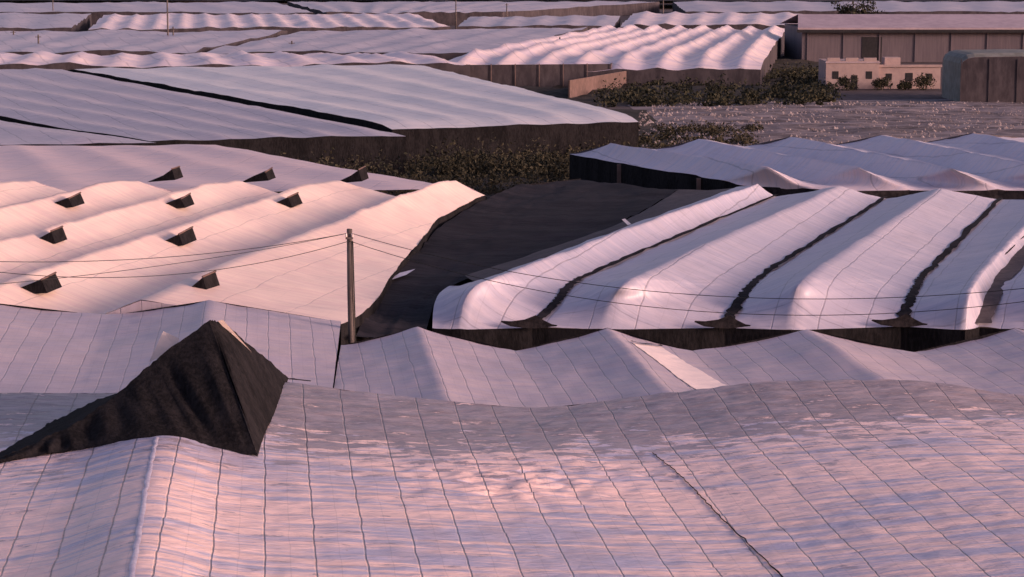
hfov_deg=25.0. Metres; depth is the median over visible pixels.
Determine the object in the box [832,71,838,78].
window
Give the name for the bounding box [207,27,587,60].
greenhouse
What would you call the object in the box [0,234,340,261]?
power cable
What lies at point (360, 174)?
roof vent
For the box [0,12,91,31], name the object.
greenhouse
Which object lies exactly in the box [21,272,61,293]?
roof vent
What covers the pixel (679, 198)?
net awning
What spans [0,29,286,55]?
greenhouse
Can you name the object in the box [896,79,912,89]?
shrub
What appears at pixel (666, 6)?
ground
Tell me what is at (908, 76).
window
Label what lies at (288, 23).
greenhouse
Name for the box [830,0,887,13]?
pine tree
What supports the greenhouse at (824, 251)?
on the ground at (666, 6)
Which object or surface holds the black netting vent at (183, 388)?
on the greenhouse at (861, 478)
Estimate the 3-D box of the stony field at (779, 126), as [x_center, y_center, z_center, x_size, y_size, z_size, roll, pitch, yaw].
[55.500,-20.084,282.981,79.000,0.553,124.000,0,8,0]
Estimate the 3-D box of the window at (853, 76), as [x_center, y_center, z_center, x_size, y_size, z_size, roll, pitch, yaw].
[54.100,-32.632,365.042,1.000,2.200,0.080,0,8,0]
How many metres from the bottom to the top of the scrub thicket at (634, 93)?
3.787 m
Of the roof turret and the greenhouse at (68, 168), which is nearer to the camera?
the greenhouse at (68, 168)
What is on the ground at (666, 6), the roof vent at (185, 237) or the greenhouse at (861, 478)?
the greenhouse at (861, 478)
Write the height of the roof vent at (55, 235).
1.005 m
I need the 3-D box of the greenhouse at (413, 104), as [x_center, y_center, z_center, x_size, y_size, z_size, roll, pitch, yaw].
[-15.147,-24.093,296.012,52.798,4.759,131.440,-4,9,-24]
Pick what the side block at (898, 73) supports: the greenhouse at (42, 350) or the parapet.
the parapet
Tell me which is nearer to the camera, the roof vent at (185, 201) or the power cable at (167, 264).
the power cable at (167, 264)
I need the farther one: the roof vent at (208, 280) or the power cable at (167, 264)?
the roof vent at (208, 280)
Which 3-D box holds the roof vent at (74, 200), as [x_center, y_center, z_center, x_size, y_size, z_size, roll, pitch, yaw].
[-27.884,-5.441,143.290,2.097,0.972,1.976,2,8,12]
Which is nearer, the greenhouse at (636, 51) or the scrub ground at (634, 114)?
the scrub ground at (634, 114)
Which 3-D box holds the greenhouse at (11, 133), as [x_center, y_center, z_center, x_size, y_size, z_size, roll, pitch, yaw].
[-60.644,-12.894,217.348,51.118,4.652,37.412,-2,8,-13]
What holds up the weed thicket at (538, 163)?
on the ground at (666, 6)
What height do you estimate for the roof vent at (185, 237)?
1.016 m
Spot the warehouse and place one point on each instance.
(906, 37)
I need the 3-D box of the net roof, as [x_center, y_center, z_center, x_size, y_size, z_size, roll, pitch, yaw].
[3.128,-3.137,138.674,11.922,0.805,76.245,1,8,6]
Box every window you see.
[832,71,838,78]
[851,75,857,88]
[866,71,871,78]
[905,73,912,80]
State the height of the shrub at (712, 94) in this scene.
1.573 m
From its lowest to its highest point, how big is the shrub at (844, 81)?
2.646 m
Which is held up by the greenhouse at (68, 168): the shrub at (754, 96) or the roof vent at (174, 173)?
the roof vent at (174, 173)
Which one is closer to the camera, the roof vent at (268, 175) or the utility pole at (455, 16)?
the roof vent at (268, 175)
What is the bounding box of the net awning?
[465,188,731,280]
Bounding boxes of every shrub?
[707,91,719,99]
[745,90,758,98]
[836,74,858,89]
[871,75,892,89]
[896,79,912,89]
[911,72,935,89]
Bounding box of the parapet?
[879,65,941,66]
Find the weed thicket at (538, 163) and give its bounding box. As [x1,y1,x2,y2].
[247,119,763,199]
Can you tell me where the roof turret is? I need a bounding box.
[882,57,900,64]
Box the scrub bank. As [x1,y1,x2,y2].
[520,57,828,105]
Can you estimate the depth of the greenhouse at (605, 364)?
89.45 m
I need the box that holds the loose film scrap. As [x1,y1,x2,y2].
[393,269,413,278]
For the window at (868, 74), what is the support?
attached to the small building at (825, 70)
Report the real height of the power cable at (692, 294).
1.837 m
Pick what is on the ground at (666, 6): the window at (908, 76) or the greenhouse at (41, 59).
the greenhouse at (41, 59)
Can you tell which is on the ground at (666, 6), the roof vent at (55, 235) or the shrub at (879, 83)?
the shrub at (879, 83)
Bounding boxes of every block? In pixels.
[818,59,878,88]
[879,67,940,88]
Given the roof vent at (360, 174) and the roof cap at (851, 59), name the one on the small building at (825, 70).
the roof cap at (851, 59)
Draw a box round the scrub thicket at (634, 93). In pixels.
[592,61,845,107]
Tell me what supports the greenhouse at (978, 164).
on the ground at (666, 6)
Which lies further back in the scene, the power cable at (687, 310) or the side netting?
the side netting
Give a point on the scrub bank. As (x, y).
(558, 91)
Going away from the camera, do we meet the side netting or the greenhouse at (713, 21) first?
the side netting
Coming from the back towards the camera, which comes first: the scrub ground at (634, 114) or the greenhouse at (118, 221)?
the scrub ground at (634, 114)
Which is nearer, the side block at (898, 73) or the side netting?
the side netting
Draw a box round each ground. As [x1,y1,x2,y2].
[0,0,1023,330]
[210,101,678,199]
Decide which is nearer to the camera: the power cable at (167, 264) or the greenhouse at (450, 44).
the power cable at (167, 264)
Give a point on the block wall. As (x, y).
(581, 86)
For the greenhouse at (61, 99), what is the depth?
232.99 m
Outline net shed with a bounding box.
[942,49,1023,102]
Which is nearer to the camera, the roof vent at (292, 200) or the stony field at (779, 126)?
the roof vent at (292, 200)
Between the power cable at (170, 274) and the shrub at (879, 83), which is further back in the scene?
the shrub at (879, 83)
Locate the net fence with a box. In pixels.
[466,63,613,86]
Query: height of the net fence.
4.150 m
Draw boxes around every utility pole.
[166,0,168,34]
[345,229,355,343]
[455,0,456,28]
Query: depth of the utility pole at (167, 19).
494.69 m
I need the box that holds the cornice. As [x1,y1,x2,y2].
[825,62,879,62]
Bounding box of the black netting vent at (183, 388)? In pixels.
[0,320,310,462]
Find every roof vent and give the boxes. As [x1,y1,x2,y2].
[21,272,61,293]
[40,226,66,243]
[55,192,83,207]
[149,166,182,181]
[165,226,196,245]
[166,193,193,207]
[192,270,219,289]
[243,167,275,181]
[276,192,301,207]
[340,166,368,182]
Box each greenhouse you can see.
[0,1,312,24]
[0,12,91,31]
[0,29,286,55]
[0,50,469,76]
[0,68,405,175]
[0,120,156,145]
[0,144,432,191]
[0,180,484,344]
[0,300,340,392]
[0,379,1023,576]
[67,64,638,163]
[88,13,450,34]
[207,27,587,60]
[287,1,659,24]
[334,327,1023,407]
[432,184,1023,351]
[448,24,784,86]
[457,15,619,29]
[569,133,1023,199]
[620,11,797,29]
[673,1,1023,13]
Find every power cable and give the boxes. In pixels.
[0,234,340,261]
[0,241,348,277]
[1,233,345,283]
[350,241,1023,315]
[352,233,1023,298]
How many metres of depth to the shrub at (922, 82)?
361.88 m
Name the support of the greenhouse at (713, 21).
on the ground at (666, 6)
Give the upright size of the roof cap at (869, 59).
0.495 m
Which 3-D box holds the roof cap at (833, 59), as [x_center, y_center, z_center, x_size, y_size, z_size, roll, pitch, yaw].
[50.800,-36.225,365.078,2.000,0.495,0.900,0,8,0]
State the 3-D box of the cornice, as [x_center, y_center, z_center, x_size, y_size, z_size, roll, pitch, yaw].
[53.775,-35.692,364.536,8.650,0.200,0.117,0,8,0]
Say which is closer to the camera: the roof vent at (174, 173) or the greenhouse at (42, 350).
the greenhouse at (42, 350)
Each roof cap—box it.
[827,58,839,60]
[845,58,857,60]
[863,58,876,60]
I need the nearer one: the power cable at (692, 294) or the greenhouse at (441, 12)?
the power cable at (692, 294)
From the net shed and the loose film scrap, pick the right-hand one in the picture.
the net shed
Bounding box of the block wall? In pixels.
[568,68,678,97]
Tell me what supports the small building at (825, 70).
on the ground at (666, 6)
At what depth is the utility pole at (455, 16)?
687.45 m
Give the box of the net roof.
[356,179,677,337]
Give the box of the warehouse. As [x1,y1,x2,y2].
[780,14,1023,61]
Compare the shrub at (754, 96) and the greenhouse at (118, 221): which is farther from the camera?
the shrub at (754, 96)
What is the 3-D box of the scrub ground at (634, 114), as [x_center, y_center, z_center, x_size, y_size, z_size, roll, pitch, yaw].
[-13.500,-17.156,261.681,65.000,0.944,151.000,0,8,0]
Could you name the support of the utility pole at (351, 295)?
on the ground at (666, 6)
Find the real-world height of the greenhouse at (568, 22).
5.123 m
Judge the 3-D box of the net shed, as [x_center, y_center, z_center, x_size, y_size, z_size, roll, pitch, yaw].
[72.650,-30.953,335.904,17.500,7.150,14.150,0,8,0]
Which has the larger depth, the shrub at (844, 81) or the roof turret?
the roof turret
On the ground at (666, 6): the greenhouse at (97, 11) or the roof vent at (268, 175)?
the greenhouse at (97, 11)
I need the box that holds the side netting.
[529,179,674,219]
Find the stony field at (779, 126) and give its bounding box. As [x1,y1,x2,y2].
[628,99,1023,145]
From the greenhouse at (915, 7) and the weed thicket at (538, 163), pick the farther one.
the greenhouse at (915, 7)

